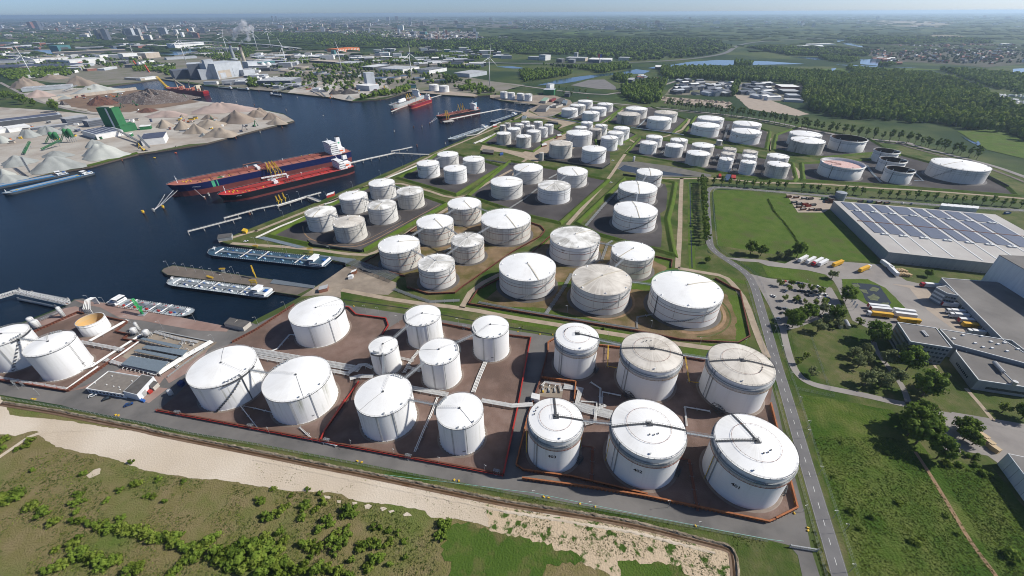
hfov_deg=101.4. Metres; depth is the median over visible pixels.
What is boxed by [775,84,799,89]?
barn
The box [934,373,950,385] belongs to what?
broadleaf tree
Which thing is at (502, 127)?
storage tank
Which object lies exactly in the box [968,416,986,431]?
broadleaf tree
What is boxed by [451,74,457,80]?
broadleaf tree
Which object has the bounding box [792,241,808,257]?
broadleaf tree
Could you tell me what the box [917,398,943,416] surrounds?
broadleaf tree
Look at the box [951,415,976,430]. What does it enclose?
broadleaf tree
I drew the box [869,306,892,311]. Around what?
lorry
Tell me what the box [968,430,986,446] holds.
broadleaf tree
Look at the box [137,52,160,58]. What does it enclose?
factory
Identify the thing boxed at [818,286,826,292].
broadleaf tree
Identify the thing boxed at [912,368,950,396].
broadleaf tree
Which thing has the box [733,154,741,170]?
pipe rack
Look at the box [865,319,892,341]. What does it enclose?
broadleaf tree
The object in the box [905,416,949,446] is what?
broadleaf tree
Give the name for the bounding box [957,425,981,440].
broadleaf tree
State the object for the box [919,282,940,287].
lorry
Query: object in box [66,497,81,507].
shrub
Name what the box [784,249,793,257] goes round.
willow tree
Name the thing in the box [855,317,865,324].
broadleaf tree
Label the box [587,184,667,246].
gravel
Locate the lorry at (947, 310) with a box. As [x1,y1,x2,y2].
[945,308,966,313]
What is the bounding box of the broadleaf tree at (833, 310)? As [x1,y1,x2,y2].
[828,304,848,320]
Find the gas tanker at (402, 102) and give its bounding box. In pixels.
[389,88,423,109]
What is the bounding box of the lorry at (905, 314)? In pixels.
[893,311,917,317]
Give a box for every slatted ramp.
[257,236,303,247]
[270,279,314,288]
[319,255,355,262]
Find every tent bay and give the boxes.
[938,203,947,209]
[945,204,953,210]
[951,204,959,210]
[957,205,966,211]
[963,205,972,211]
[970,206,978,212]
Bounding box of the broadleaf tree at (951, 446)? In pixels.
[929,435,964,460]
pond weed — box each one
[868,294,879,300]
[870,287,878,291]
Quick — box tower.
[363,72,375,83]
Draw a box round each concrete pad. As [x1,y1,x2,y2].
[122,331,206,375]
[539,384,562,397]
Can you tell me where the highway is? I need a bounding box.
[264,38,819,63]
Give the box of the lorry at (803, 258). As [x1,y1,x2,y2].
[798,254,808,261]
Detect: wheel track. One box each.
[302,204,439,246]
[583,293,634,319]
[682,306,725,333]
[697,302,731,336]
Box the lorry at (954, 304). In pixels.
[941,301,959,307]
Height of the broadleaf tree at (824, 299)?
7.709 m
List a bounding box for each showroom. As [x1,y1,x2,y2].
[588,58,602,62]
[601,58,611,61]
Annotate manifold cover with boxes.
[121,356,169,375]
[134,349,178,361]
[140,338,183,348]
[142,345,188,355]
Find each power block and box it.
[169,68,190,78]
[186,62,200,78]
[196,60,242,78]
[197,69,211,79]
[201,59,212,78]
[221,79,236,84]
[239,68,254,75]
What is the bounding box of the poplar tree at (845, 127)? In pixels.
[842,124,848,132]
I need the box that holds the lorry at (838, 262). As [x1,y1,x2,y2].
[831,259,844,266]
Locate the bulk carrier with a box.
[166,79,208,95]
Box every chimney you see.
[228,44,237,60]
[238,45,245,60]
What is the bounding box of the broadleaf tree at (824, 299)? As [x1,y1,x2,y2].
[821,297,829,303]
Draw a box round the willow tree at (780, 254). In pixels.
[775,251,784,258]
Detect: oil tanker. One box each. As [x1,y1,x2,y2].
[166,136,351,196]
[217,153,354,201]
[408,92,431,108]
[436,101,480,120]
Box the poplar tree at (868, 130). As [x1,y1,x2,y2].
[864,127,871,137]
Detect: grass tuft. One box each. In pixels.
[1,437,1022,575]
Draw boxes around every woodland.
[0,13,1023,56]
[0,32,574,98]
[0,43,475,90]
[1,33,572,95]
[3,18,344,37]
[251,30,990,59]
[277,16,501,30]
[327,30,480,38]
[513,19,679,29]
[518,54,1023,92]
[612,63,858,102]
[616,64,842,100]
[621,64,799,103]
[801,68,1023,137]
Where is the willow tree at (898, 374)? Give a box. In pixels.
[888,368,909,382]
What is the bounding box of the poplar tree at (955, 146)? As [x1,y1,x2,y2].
[951,142,959,153]
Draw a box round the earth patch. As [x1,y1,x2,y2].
[86,468,100,477]
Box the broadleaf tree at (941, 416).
[928,413,947,424]
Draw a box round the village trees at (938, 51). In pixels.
[870,43,1023,63]
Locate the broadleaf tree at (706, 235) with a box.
[702,231,711,243]
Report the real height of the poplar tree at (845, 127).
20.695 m
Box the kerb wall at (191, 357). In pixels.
[158,330,210,376]
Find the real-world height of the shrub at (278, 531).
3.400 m
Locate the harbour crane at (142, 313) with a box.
[131,298,147,315]
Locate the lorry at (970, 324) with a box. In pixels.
[961,321,979,328]
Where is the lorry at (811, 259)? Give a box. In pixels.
[805,256,816,263]
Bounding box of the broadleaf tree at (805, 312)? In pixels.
[796,306,811,319]
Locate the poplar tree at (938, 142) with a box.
[935,138,943,149]
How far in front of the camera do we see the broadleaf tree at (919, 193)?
499.60 m
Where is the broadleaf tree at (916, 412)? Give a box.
[898,401,934,422]
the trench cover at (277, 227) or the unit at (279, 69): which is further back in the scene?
the unit at (279, 69)
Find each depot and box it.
[82,68,96,70]
[97,66,116,70]
[309,59,343,63]
[622,78,634,82]
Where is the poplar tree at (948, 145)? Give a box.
[943,140,951,151]
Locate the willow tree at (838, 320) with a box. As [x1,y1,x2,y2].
[833,317,843,326]
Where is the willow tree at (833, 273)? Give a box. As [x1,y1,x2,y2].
[828,270,839,278]
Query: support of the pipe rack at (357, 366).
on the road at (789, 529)
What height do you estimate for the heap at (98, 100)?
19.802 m
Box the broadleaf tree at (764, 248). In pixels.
[757,244,769,255]
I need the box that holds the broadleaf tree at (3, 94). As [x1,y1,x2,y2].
[0,90,7,98]
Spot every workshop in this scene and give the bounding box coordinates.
[536,105,548,111]
[552,104,562,107]
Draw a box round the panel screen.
[51,87,136,99]
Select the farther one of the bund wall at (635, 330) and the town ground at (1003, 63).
the town ground at (1003, 63)
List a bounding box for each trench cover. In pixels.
[255,216,303,237]
[386,165,416,177]
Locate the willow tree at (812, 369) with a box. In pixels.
[808,366,820,375]
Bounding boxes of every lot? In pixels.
[727,257,976,334]
[751,274,840,329]
[787,194,831,211]
[942,412,1023,462]
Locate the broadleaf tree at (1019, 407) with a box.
[1015,402,1023,419]
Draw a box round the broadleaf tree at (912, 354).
[898,345,929,370]
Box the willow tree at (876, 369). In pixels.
[870,366,884,374]
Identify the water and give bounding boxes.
[0,80,534,326]
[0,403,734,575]
[24,49,57,53]
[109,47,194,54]
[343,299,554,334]
[501,66,520,67]
[540,69,648,84]
[619,165,691,175]
[651,60,799,67]
[690,191,690,224]
[690,230,692,267]
[798,57,825,59]
[837,36,868,47]
[852,283,890,304]
[860,59,879,65]
[1013,68,1023,72]
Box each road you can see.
[0,82,98,114]
[0,298,819,575]
[220,230,256,241]
[231,170,511,255]
[257,109,528,231]
[326,183,464,202]
[341,288,711,349]
[460,273,498,307]
[511,81,676,94]
[512,147,574,175]
[528,101,1023,177]
[566,119,689,224]
[662,177,1023,198]
[675,178,682,267]
[678,267,770,357]
[706,186,1023,575]
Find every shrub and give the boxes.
[0,434,10,443]
[0,445,7,452]
[0,491,6,505]
[0,491,12,506]
[4,485,26,501]
[14,487,25,492]
[20,442,31,448]
[20,499,37,512]
[25,437,36,442]
[32,506,51,519]
[34,504,49,514]
[38,567,47,575]
[45,516,62,527]
[46,563,56,573]
[49,544,60,553]
[52,557,69,570]
[61,556,69,565]
[64,537,81,552]
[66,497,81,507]
[67,517,76,523]
[67,544,81,563]
[70,490,79,497]
[72,507,79,514]
[74,516,86,524]
[74,533,84,538]
[75,544,93,561]
[76,491,85,496]
[78,469,87,476]
[81,550,102,565]
[83,519,91,527]
[90,519,101,528]
[90,552,106,569]
[91,559,108,574]
[92,518,109,532]
[100,496,110,503]
[101,521,110,531]
[103,527,112,535]
[105,552,122,567]
[108,520,120,532]
[112,553,123,565]
[114,521,127,534]
[115,486,123,493]
[115,513,126,521]
[119,523,131,536]
[119,565,131,575]
[127,523,141,534]
[127,560,144,571]
[129,523,149,539]
[131,561,145,575]
[132,479,144,487]
[139,527,155,540]
[141,492,150,498]
[144,529,160,542]
[145,536,157,543]
[150,492,157,499]
[154,475,162,483]
[154,530,166,543]
[159,530,176,542]
[164,568,175,575]
[165,537,180,549]
[168,564,182,575]
[169,530,185,544]
[176,540,188,552]
[176,553,188,567]
[180,552,199,563]
[183,540,193,553]
[188,540,198,553]
[189,549,204,562]
[191,539,210,550]
[192,546,205,557]
[201,528,222,545]
[203,544,223,563]
[209,545,234,566]
[217,557,233,572]
[221,545,240,565]
[224,554,244,572]
[230,534,250,555]
[235,554,256,574]
[236,537,258,555]
[247,536,261,551]
[248,539,269,552]
[248,544,260,559]
[248,549,267,567]
[253,564,272,575]
[254,496,262,504]
[258,497,265,504]
[259,510,270,521]
[259,530,270,539]
[259,538,277,559]
[260,536,271,543]
[262,553,279,575]
[266,514,274,521]
[269,486,277,491]
[270,561,288,575]
[271,507,285,517]
[272,545,283,562]
[274,526,285,535]
[277,534,289,544]
[280,553,288,570]
[285,560,300,575]
[297,513,305,521]
[297,539,308,548]
[297,558,309,574]
[298,499,311,507]
[299,504,306,512]
[304,538,317,551]
[306,553,313,559]
[309,540,323,555]
[309,557,324,575]
[311,505,320,513]
[314,523,324,533]
[318,496,326,505]
[320,513,331,522]
[320,561,334,574]
[324,533,336,547]
[325,516,335,528]
[329,544,338,556]
[330,527,341,538]
[333,563,345,575]
[335,536,348,550]
[338,527,349,540]
[339,502,351,511]
[339,509,347,520]
[344,570,354,575]
[345,530,353,539]
[346,503,359,518]
[347,554,355,563]
[353,539,367,552]
[360,537,371,547]
[361,561,374,573]
[368,536,377,546]
[368,551,375,564]
[369,523,375,530]
[370,539,382,548]
[373,550,385,562]
[375,524,382,529]
[377,552,383,563]
[383,525,391,533]
[383,536,393,547]
[385,561,393,566]
[401,537,407,544]
[433,529,443,541]
[436,516,451,529]
[439,533,446,541]
[445,518,451,529]
[846,506,857,514]
[869,514,877,519]
[894,499,903,507]
[908,537,922,546]
[941,458,953,467]
[954,461,965,467]
[971,460,981,467]
[973,453,980,460]
[979,468,994,477]
[1001,546,1023,565]
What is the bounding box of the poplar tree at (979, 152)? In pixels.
[976,149,984,158]
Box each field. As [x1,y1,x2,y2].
[564,32,592,34]
[674,34,826,41]
[713,190,876,261]
[714,200,1023,506]
[801,394,1023,575]
[823,68,943,71]
[859,20,947,26]
[916,35,962,36]
[958,130,1023,157]
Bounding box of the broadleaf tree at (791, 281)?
[789,279,796,284]
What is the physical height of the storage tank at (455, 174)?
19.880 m
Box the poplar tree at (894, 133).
[889,129,897,141]
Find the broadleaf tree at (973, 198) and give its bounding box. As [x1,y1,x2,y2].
[971,195,979,203]
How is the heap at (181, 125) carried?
on the quarry ground at (78, 149)
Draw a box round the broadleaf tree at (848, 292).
[840,285,859,301]
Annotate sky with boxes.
[0,0,1023,17]
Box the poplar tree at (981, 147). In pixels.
[974,144,983,156]
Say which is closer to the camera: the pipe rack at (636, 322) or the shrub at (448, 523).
the shrub at (448, 523)
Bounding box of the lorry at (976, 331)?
[965,328,986,335]
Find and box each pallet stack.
[896,268,907,272]
[899,272,912,276]
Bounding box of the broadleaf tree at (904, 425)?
[900,417,922,435]
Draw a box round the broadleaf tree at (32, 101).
[28,98,35,105]
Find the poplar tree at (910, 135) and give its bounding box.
[906,131,913,142]
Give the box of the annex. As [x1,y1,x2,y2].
[939,329,1023,366]
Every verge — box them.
[0,396,799,568]
[236,38,823,63]
[702,186,1023,575]
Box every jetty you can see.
[187,216,240,234]
[223,204,277,220]
[276,195,320,208]
[351,152,428,163]
[449,109,524,119]
[466,122,500,137]
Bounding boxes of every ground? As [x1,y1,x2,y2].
[0,13,1023,575]
[0,19,580,42]
[0,46,520,98]
[0,88,293,177]
[60,90,198,111]
[288,79,390,100]
[572,79,615,89]
[661,97,730,108]
[665,80,802,100]
[735,95,807,115]
[849,43,1023,66]
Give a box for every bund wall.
[0,340,138,391]
[33,311,83,331]
[106,316,138,341]
[155,408,318,441]
[232,303,294,342]
[307,239,362,251]
[319,381,359,439]
[319,439,503,476]
[345,306,388,334]
[363,226,416,276]
[406,222,544,294]
[442,322,529,338]
[468,236,549,310]
[503,337,530,473]
[512,277,750,343]
[515,415,527,470]
[522,477,776,522]
[524,468,647,494]
[527,350,547,414]
[542,376,575,400]
[544,159,609,168]
[548,338,619,349]
[655,256,672,267]
[683,356,704,361]
[769,402,798,519]
[988,175,1008,185]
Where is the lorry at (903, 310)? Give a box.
[892,307,916,312]
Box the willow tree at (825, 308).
[819,303,829,313]
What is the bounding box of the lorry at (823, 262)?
[817,258,828,265]
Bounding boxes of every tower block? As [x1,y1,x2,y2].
[26,22,34,27]
[32,21,42,29]
[93,29,103,39]
[99,29,111,39]
[123,28,134,35]
[126,35,143,40]
[133,28,141,35]
[141,34,152,39]
[157,27,167,33]
[192,32,199,37]
[351,26,362,29]
[604,26,614,29]
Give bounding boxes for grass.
[0,96,95,114]
[87,152,137,166]
[222,111,1023,352]
[349,296,749,357]
[353,89,408,100]
[441,522,580,575]
[470,238,748,340]
[617,559,688,575]
[736,541,800,575]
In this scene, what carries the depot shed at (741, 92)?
on the depot ground at (773, 87)
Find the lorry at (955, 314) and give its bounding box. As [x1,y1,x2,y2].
[948,312,970,317]
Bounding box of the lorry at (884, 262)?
[880,259,894,267]
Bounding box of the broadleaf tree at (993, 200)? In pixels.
[990,195,999,204]
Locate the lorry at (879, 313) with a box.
[866,310,893,318]
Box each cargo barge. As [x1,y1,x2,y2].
[0,170,68,188]
[1,170,94,194]
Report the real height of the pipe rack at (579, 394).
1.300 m
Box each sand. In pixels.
[0,397,729,575]
[484,503,729,575]
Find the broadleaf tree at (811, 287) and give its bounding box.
[807,283,816,290]
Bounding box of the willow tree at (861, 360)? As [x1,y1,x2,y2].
[852,354,867,367]
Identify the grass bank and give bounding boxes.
[265,185,447,252]
[395,150,502,195]
[464,160,610,224]
[480,120,565,151]
[552,103,619,123]
[573,177,677,257]
[594,131,636,146]
[605,106,688,134]
[624,137,798,182]
[681,116,771,150]
[771,125,886,157]
[799,154,1022,197]
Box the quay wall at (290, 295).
[33,79,536,297]
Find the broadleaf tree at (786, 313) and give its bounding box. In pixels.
[783,308,793,316]
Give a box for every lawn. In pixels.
[763,266,832,287]
[791,321,1023,423]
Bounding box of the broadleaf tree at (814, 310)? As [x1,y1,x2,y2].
[803,302,819,316]
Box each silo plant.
[45,132,62,142]
[60,128,76,141]
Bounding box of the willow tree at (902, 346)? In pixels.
[896,341,911,352]
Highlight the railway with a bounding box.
[532,105,1023,181]
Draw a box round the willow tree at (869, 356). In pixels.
[863,350,875,361]
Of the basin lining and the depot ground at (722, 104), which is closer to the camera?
the basin lining
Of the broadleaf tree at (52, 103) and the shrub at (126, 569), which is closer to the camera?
the shrub at (126, 569)
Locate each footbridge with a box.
[17,336,34,341]
[248,368,269,373]
[382,354,384,374]
[393,323,409,338]
[404,361,424,377]
[409,398,438,406]
[446,245,458,254]
[455,333,475,342]
[583,419,611,425]
[599,338,621,346]
[632,280,651,285]
[683,353,708,360]
[686,431,714,439]
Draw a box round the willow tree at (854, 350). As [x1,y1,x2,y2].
[848,346,863,357]
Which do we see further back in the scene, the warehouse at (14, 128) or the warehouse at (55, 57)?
the warehouse at (55, 57)
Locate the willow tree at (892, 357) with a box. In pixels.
[880,349,899,363]
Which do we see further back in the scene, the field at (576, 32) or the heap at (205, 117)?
the field at (576, 32)
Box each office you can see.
[124,77,144,80]
[257,60,274,62]
[539,54,550,60]
[556,58,564,62]
[568,59,575,62]
[618,57,629,60]
[929,286,958,306]
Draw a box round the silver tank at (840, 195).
[834,191,847,200]
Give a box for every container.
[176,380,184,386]
[326,192,334,197]
[724,174,730,181]
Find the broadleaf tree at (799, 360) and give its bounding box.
[795,358,802,364]
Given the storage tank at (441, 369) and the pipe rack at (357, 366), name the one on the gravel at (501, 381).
the storage tank at (441, 369)
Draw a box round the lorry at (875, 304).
[867,302,889,307]
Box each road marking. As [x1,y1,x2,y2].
[391,475,779,540]
[707,187,1022,572]
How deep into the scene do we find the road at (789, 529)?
220.24 m
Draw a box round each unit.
[5,55,20,57]
[28,60,42,62]
[65,54,77,58]
[67,67,84,69]
[94,54,108,57]
[108,54,118,57]
[112,61,129,63]
[124,64,134,67]
[248,64,271,67]
[259,67,272,70]
[265,57,282,59]
[272,67,287,70]
[278,62,292,67]
[285,54,293,58]
[293,66,308,68]
[319,55,334,59]
[379,52,389,55]
[419,62,427,65]
[424,50,434,53]
[452,61,463,64]
[459,47,468,50]
[466,63,483,66]
[501,55,511,58]
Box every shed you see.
[123,374,156,400]
[139,124,151,129]
[149,381,159,390]
[217,233,232,241]
[670,90,681,94]
[678,86,689,88]
[701,90,712,95]
[711,90,719,95]
[720,91,729,95]
[736,90,749,94]
[741,87,753,90]
[747,85,760,88]
[749,94,760,98]
[751,83,765,85]
[764,95,780,100]
[778,89,800,94]
[783,98,803,102]
[784,93,800,97]
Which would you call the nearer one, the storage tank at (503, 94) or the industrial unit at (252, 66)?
the storage tank at (503, 94)
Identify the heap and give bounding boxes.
[0,136,11,143]
[0,155,38,167]
[0,169,16,174]
[0,174,30,183]
[9,76,43,88]
[17,129,41,137]
[25,90,55,97]
[31,156,86,174]
[36,125,61,134]
[38,74,69,79]
[42,151,74,157]
[55,94,70,99]
[58,125,75,130]
[66,76,99,85]
[71,84,124,94]
[82,143,130,160]
[85,139,105,147]
[87,95,118,105]
[112,88,200,104]
[137,108,157,112]
[144,111,187,117]
[156,119,174,127]
[173,120,190,129]
[182,124,208,133]
[191,102,257,114]
[196,119,226,128]
[201,114,217,119]
[202,127,239,137]
[220,110,255,123]
[247,110,266,117]
[263,112,281,119]
[266,117,287,124]
[329,90,340,94]
[341,89,358,94]
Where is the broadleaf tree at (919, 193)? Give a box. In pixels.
[915,190,921,198]
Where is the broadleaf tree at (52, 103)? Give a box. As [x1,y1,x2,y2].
[45,99,58,111]
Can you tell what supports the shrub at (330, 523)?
on the meadow
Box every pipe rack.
[0,366,97,388]
[81,340,124,351]
[82,333,142,369]
[88,320,128,341]
[103,358,156,375]
[109,341,138,359]
[152,330,197,342]
[155,340,212,376]
[240,405,271,430]
[252,347,361,371]
[258,355,350,375]
[271,334,294,351]
[345,259,398,279]
[346,363,371,376]
[349,374,373,381]
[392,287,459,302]
[402,350,418,373]
[412,386,448,396]
[414,397,439,451]
[471,361,486,392]
[478,301,634,328]
[481,398,532,407]
[509,189,535,207]
[540,381,562,390]
[545,273,571,312]
[563,383,612,413]
[572,403,611,419]
[581,444,594,479]
[584,404,605,427]
[585,190,617,225]
[589,381,601,406]
[600,240,612,260]
[601,391,620,403]
[606,345,616,370]
[631,127,683,134]
[635,314,652,328]
[679,458,698,510]
[683,406,710,425]
[684,360,698,385]
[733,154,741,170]
[867,166,881,181]
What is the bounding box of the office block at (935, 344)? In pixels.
[889,322,951,364]
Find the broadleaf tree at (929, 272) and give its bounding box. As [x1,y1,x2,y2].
[925,269,934,275]
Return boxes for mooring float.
[16,297,55,307]
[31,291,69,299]
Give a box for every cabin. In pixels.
[224,317,236,328]
[231,319,251,330]
[531,393,539,402]
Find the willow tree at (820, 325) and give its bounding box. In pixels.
[812,318,828,331]
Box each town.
[0,16,665,39]
[0,17,654,38]
[2,15,1010,30]
[3,16,663,40]
[4,18,673,39]
[11,16,665,39]
[14,16,670,39]
[17,17,1023,29]
[25,16,676,39]
[58,16,1023,30]
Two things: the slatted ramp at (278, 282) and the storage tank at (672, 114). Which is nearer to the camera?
the slatted ramp at (278, 282)
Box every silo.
[537,152,544,160]
[714,139,722,145]
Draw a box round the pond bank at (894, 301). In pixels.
[842,279,904,307]
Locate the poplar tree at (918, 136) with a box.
[914,133,921,143]
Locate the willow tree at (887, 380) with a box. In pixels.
[877,371,896,387]
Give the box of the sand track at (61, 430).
[0,427,107,457]
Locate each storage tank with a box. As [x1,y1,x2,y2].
[0,323,37,373]
[21,329,95,382]
[74,312,113,338]
[185,344,266,412]
[261,355,340,426]
[288,295,351,348]
[304,205,337,233]
[332,214,370,244]
[338,190,368,214]
[354,372,418,443]
[367,198,400,225]
[368,178,396,200]
[368,335,403,375]
[378,234,423,272]
[396,185,426,210]
[403,304,444,350]
[416,159,441,178]
[416,213,456,247]
[417,253,459,291]
[419,337,463,391]
[429,84,438,90]
[434,391,487,457]
[437,150,459,168]
[439,85,448,91]
[442,164,468,184]
[447,196,481,226]
[450,231,487,265]
[463,155,486,174]
[470,314,510,363]
[479,208,532,246]
[489,175,524,200]
[495,131,512,145]
[496,252,557,302]
[500,91,506,98]
[500,124,506,130]
[507,92,514,99]
[507,126,520,139]
[513,162,544,184]
[515,123,524,133]
[515,134,532,148]
[516,92,523,100]
[521,120,529,130]
[524,93,532,101]
[524,124,534,133]
[525,397,583,475]
[527,129,541,142]
[534,120,542,129]
[535,179,571,205]
[539,126,548,137]
[544,123,554,134]
[546,225,600,267]
[547,139,573,159]
[551,321,599,380]
[557,166,588,188]
[560,107,578,117]
[566,129,592,147]
[567,263,631,317]
[570,103,585,113]
[575,125,586,129]
[578,99,592,108]
[579,145,606,164]
[580,110,599,121]
[581,121,592,129]
[590,106,606,116]
[590,127,601,139]
[595,123,607,135]
[597,102,613,112]
[600,135,618,151]
[603,398,686,492]
[607,130,624,145]
[607,240,654,281]
[609,200,657,234]
[613,125,629,140]
[614,331,682,402]
[615,111,640,124]
[615,180,657,205]
[625,106,647,118]
[634,167,662,187]
[637,140,657,154]
[643,269,723,330]
[645,115,671,130]
[646,134,662,147]
[654,110,677,123]
[662,142,683,158]
[670,137,687,151]
[682,149,710,167]
[688,121,720,137]
[691,142,714,158]
[696,342,775,415]
[697,115,723,128]
[699,413,799,512]
[714,156,733,172]
[716,151,735,165]
[718,146,736,159]
[727,127,761,144]
[729,120,761,132]
[735,159,756,175]
[737,154,757,168]
[738,149,758,161]
[761,152,789,167]
[761,160,790,179]
[784,130,822,144]
[785,136,825,155]
[814,157,866,181]
[825,134,868,152]
[867,148,900,162]
[872,156,908,171]
[878,165,916,185]
[922,157,992,184]
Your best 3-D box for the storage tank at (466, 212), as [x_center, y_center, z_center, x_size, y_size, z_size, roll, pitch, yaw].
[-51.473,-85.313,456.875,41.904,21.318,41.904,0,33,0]
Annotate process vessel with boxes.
[25,317,33,326]
[29,319,41,328]
[55,306,65,316]
[129,327,138,335]
[133,322,140,330]
[141,329,151,337]
[166,389,173,395]
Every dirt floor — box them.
[366,210,543,292]
[480,240,736,339]
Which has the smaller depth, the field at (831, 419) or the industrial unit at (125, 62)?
the field at (831, 419)
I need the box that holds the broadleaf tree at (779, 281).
[777,279,784,285]
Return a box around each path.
[780,329,1023,431]
[871,341,910,403]
[913,451,997,575]
[964,388,994,420]
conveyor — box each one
[19,156,31,174]
[22,141,31,153]
[40,139,60,149]
[117,129,140,142]
[137,134,149,149]
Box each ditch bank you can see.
[688,182,693,225]
[688,229,747,284]
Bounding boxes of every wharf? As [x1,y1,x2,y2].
[419,90,477,96]
[490,95,571,115]
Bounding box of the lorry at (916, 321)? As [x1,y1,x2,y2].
[897,316,921,324]
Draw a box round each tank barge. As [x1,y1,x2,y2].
[106,294,194,317]
[167,276,274,299]
[207,247,332,268]
[448,125,488,140]
[490,112,516,122]
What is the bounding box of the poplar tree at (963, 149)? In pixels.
[960,145,967,154]
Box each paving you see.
[38,306,82,324]
[72,344,206,402]
[76,300,229,331]
[162,266,309,294]
[894,284,975,331]
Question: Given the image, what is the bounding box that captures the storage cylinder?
[843,319,850,328]
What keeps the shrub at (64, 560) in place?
on the meadow
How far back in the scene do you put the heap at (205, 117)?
903.68 m
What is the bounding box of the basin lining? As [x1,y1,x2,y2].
[617,161,710,176]
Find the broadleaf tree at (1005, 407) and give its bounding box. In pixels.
[998,402,1014,412]
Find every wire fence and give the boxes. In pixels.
[1,397,768,541]
[713,188,1020,575]
[748,289,827,575]
[802,337,833,396]
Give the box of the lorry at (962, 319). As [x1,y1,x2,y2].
[957,317,974,321]
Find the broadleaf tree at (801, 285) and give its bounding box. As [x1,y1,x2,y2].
[797,284,805,288]
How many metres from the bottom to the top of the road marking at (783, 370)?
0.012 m
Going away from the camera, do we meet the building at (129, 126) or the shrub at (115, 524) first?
the shrub at (115, 524)
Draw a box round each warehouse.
[0,58,40,62]
[0,63,85,67]
[0,112,61,125]
[0,126,7,132]
[3,124,30,132]
[21,84,73,91]
[33,56,67,60]
[52,49,125,53]
[59,57,105,63]
[75,46,103,48]
[164,55,196,59]
[189,51,223,54]
[257,77,301,85]
[335,61,363,65]
[361,64,389,69]
[378,65,418,72]
[414,67,446,73]
[426,60,448,62]
[454,70,486,77]
[830,201,1023,273]
[997,453,1023,500]
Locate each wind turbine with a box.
[15,47,31,71]
[403,41,413,76]
[481,48,492,84]
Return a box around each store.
[327,47,359,51]
[982,255,1023,297]
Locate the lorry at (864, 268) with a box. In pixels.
[858,264,871,272]
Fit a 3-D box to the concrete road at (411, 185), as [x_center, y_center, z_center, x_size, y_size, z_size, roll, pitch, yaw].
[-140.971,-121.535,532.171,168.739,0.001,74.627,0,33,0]
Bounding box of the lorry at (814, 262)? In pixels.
[811,257,823,265]
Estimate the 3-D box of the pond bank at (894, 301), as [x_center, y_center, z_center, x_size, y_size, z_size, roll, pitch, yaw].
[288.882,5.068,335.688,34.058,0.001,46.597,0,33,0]
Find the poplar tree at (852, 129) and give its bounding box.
[849,125,855,134]
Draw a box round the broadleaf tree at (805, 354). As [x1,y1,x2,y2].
[803,352,810,358]
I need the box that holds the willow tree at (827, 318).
[822,314,834,322]
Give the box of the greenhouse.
[806,43,835,44]
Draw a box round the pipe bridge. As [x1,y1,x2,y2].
[0,288,70,304]
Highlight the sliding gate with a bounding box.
[789,544,818,551]
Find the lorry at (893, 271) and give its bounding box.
[887,265,899,275]
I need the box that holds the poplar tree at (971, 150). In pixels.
[968,146,976,156]
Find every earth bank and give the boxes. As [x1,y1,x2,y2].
[2,401,739,575]
[252,458,714,553]
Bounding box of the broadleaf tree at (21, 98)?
[14,93,28,103]
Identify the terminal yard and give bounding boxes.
[302,266,396,297]
[480,112,576,161]
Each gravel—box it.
[0,313,133,388]
[161,343,356,438]
[233,305,387,381]
[276,188,441,249]
[323,319,529,475]
[402,156,498,192]
[471,162,603,220]
[485,122,561,150]
[517,340,794,521]
[544,126,609,166]
[556,104,617,121]
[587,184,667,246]
[609,107,684,131]
[629,139,793,179]
[686,117,766,147]
[776,127,880,155]
[804,156,1011,193]
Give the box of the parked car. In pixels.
[88,393,97,397]
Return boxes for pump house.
[318,284,328,292]
[828,194,835,202]
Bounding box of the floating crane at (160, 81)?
[155,76,168,89]
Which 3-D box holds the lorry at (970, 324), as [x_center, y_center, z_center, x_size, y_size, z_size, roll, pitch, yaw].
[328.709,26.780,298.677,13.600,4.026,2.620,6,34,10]
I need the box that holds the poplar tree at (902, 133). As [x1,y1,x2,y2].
[897,130,904,140]
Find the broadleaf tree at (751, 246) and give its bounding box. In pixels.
[745,239,758,253]
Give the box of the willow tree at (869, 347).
[858,342,874,351]
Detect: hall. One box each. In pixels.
[80,126,124,139]
[129,45,144,47]
[136,76,157,80]
[140,131,168,145]
[166,42,203,47]
[203,81,218,84]
[223,47,238,51]
[234,81,246,84]
[255,54,298,57]
[356,83,379,90]
[540,97,548,103]
[554,98,564,103]
[566,56,587,60]
[938,278,1023,351]
[949,348,1023,396]
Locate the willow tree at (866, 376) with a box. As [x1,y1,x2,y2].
[859,370,878,384]
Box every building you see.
[31,123,67,129]
[48,45,70,51]
[60,115,87,124]
[81,118,103,126]
[86,371,138,397]
[96,106,126,128]
[117,122,137,131]
[528,56,538,59]
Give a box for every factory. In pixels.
[117,53,137,58]
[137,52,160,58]
[241,61,257,68]
[543,88,554,94]
[546,83,553,88]
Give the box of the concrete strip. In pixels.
[170,342,216,369]
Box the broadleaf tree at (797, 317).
[787,309,806,327]
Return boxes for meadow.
[0,407,629,575]
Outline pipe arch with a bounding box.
[82,297,99,312]
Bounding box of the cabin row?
[482,149,493,154]
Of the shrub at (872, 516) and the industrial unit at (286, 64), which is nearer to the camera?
the shrub at (872, 516)
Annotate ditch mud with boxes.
[0,403,735,575]
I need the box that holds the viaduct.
[171,40,300,49]

